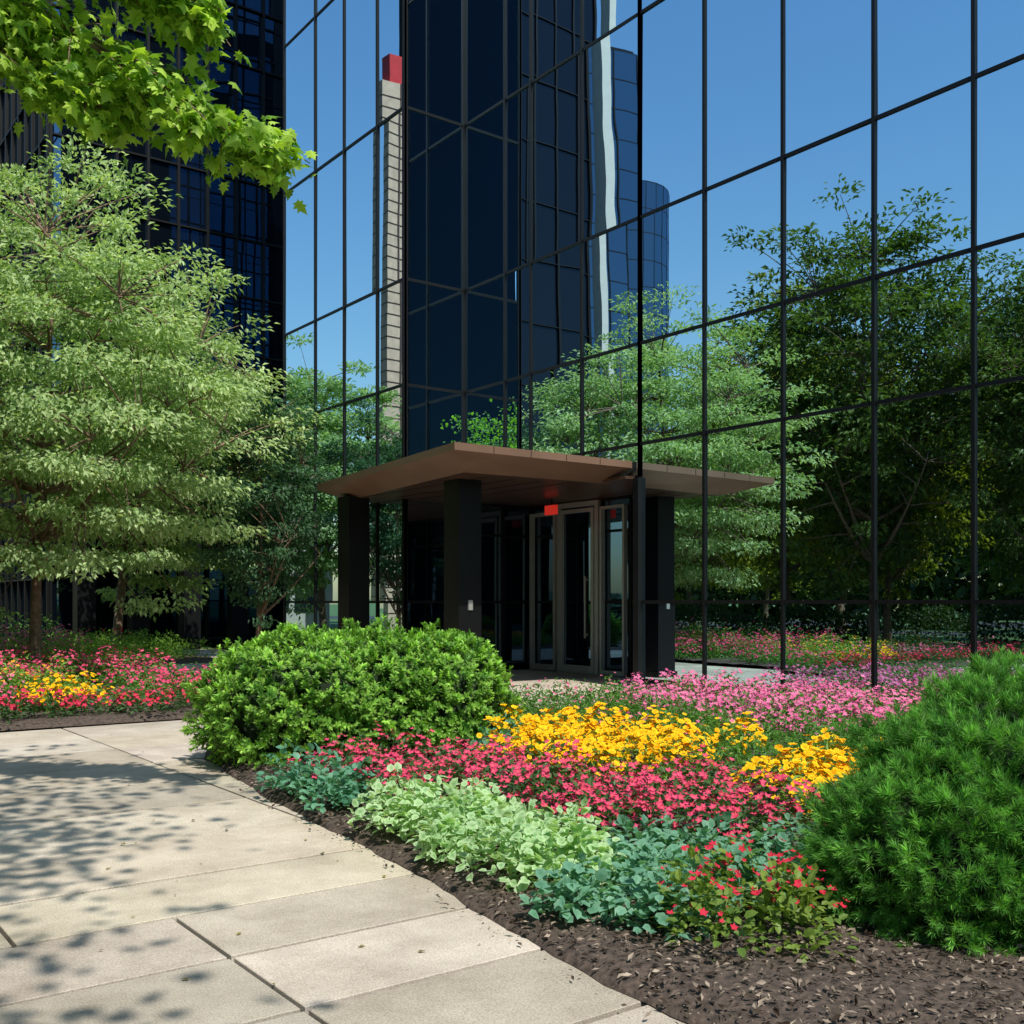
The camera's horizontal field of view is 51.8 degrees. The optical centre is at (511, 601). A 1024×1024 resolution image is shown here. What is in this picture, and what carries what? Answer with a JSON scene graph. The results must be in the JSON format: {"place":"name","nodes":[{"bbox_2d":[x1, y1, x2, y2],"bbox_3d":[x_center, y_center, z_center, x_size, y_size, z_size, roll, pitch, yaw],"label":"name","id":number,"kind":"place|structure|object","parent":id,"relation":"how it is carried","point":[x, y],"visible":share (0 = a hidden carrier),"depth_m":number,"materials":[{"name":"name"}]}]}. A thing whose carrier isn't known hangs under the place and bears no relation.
{"place":"outdoors","nodes":[
{"label":"outdoors","id":0,"kind":"place"},
{"bbox_2d":[2,642,250,651],"bbox_3d":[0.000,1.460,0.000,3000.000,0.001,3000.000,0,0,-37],"label":"ground","id":1,"kind":"structure","parent":0,"point":[214,647],"depth_m":33.82,"materials":[{"name":"green soil"}]},
{"bbox_2d":[0,0,317,214],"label":"maple tree","id":2,"kind":"object","parent":1,"relation":"on","point":[39,43],"visible":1,"depth_m":5.93,"materials":[{"name":"green plant"}]},
{"bbox_2d":[204,696,1023,1023],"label":"planting bed","id":3,"kind":"object","parent":1,"relation":"on","point":[676,1008],"visible":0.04,"depth_m":3.90,"materials":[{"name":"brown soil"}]},
{"bbox_2d":[179,614,526,769],"bbox_3d":[-1.512,0.780,9.604,2.961,1.363,2.649,0,0,-37],"label":"rounded evergreen shrub","id":4,"kind":"object","parent":3,"relation":"on","point":[264,695],"visible":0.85,"depth_m":8.86,"materials":[{"name":"green plant"}]},
{"bbox_2d":[346,762,626,893],"bbox_3d":[-0.189,1.164,5.767,0.946,0.417,2.310,0,0,-32],"label":"variegated groundcover","id":5,"kind":"object","parent":3,"relation":"on","point":[487,820],"visible":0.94,"depth_m":5.38,"materials":[{"name":"green plant"}]},
{"bbox_2d":[254,711,839,940],"bbox_3d":[-0.405,1.159,7.436,2.716,0.441,7.034,0,0,-17],"label":"blue green groundcover","id":6,"kind":"object","parent":3,"relation":"on","point":[640,878],"visible":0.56,"depth_m":4.85,"materials":[{"name":"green plant"}]},
{"bbox_2d":[283,721,824,851],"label":"red begonias","id":7,"kind":"object","parent":3,"relation":"on","point":[516,775],"visible":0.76,"depth_m":6.39,"materials":[{"name":"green plant"}]},
{"bbox_2d":[474,701,882,827],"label":"yellow marigolds","id":8,"kind":"object","parent":3,"relation":"on","point":[599,738],"visible":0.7,"depth_m":8.00,"materials":[{"name":"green plant"}]},
{"bbox_2d":[508,672,883,798],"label":"green border plants","id":9,"kind":"object","parent":3,"relation":"on","point":[613,701],"visible":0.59,"depth_m":10.13,"materials":[{"name":"green plant"}]},
{"bbox_2d":[650,833,859,962],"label":"red shrub roses","id":10,"kind":"object","parent":3,"relation":"on","point":[797,908],"visible":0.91,"depth_m":4.15,"materials":[{"name":"green plant"}]},
{"bbox_2d":[609,667,942,748],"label":"pink impatiens","id":11,"kind":"object","parent":3,"relation":"on","point":[794,702],"visible":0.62,"depth_m":11.70,"materials":[{"name":"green plant"}]},
{"bbox_2d":[790,646,1023,958],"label":"mugo pine shrub","id":12,"kind":"object","parent":3,"relation":"on","point":[920,816],"visible":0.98,"depth_m":4.23,"materials":[{"name":"green plant"}]},
{"bbox_2d":[0,647,687,1023],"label":"pavement","id":13,"kind":"structure","parent":0,"point":[158,913],"depth_m":4.70,"materials":[{"name":"concrete"}]},
{"bbox_2d":[0,659,207,730],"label":"planting bed","id":14,"kind":"object","parent":13,"relation":"on","point":[81,718],"visible":0.06,"depth_m":12.35,"materials":[{"name":"brown soil"}]},
{"bbox_2d":[0,612,216,723],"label":"mixed annuals","id":15,"kind":"object","parent":14,"relation":"on","point":[67,654],"visible":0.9,"depth_m":15.50,"materials":[{"name":"multicoloured plant"}]},
{"bbox_2d":[0,124,326,678],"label":"ornamental tree","id":16,"kind":"object","parent":14,"relation":"on","point":[51,447],"visible":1,"depth_m":17.15,"materials":[{"name":"green plant"}]},
{"bbox_2d":[0,0,282,649],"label":"office tower","id":17,"kind":"structure","parent":13,"relation":"on","point":[237,226],"depth_m":33.82,"materials":[{"name":"black glass"}]},
{"bbox_2d":[85,653,221,664],"bbox_3d":[-9.788,1.352,26.022,3.300,0.087,6.200,0,0,-37],"label":"planting bed","id":18,"kind":"object","parent":13,"relation":"on","point":[193,659],"visible":0.08,"depth_m":24.26,"materials":[{"name":"brown soil"}]},
{"bbox_2d":[26,304,282,651],"bbox_3d":[-8.757,-2.917,25.436,6.297,8.765,5.870,0,0,18],"label":"ornamental tree","id":19,"kind":"object","parent":13,"relation":"on","point":[143,580],"visible":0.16,"depth_m":25.48,"materials":[{"name":"green plant"}]},
{"bbox_2d":[4,728,480,983],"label":"fallen leaves","id":20,"kind":"object","parent":13,"relation":"on","point":[201,863],"visible":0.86,"depth_m":5.50,"materials":[{"name":"brown plant"}]},
{"bbox_2d":[173,377,338,640],"bbox_3d":[-5.107,-1.579,21.483,3.434,6.066,3.622,0,0,-37],"label":"holly tree","id":21,"kind":"object","parent":13,"relation":"on","point":[289,562],"visible":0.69,"depth_m":21.13,"materials":[{"name":"green plant"}]},
{"bbox_2d":[317,442,631,650],"bbox_3d":[-1.292,-0.525,18.513,3.450,3.850,6.205,0,0,-37],"label":"entrance canopy","id":22,"kind":"object","parent":13,"relation":"on","point":[462,481],"visible":0.87,"depth_m":17.04,"materials":[{"name":"brown metal"}]},
{"bbox_2d":[481,498,632,669],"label":"entrance glazing","id":23,"kind":"structure","parent":13,"relation":"on","point":[516,589],"depth_m":21.49,"materials":[{"name":"black glass"}]},
{"bbox_2d":[502,499,632,676],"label":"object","id":24,"kind":"object","parent":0,"point":[629,674],"depth_m":22.29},
{"bbox_2d":[481,476,634,506],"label":"recess ceiling","id":25,"kind":"structure","parent":24,"relation":"attached to","point":[618,486],"depth_m":19.64,"materials":[{"name":"brown metal"}]},
{"bbox_2d":[545,499,557,514],"bbox_3d":[0.754,-1.830,20.277,0.060,0.300,0.330,0,0,-37],"label":"exit sign","id":26,"kind":"object","parent":25,"relation":"hanging from","point":[551,509],"visible":1,"depth_m":20.23,"materials":[{"name":"red plastic"}]},
{"bbox_2d":[529,500,626,675],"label":"entrance doors","id":27,"kind":"structure","parent":24,"relation":"in","point":[578,587],"depth_m":20.65,"materials":[{"name":"grey metal"}]},
{"bbox_2d":[283,0,1023,706],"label":"mullions and sills","id":28,"kind":"object","parent":24,"relation":"on","point":[635,602],"visible":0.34,"depth_m":16.96,"materials":[{"name":"metal"}]},
{"bbox_2d":[285,0,1023,698],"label":"curtain wall glass","id":29,"kind":"object","parent":28,"relation":"attached to","point":[923,346],"visible":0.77,"depth_m":15.81,"materials":[{"name":"blue glass"}]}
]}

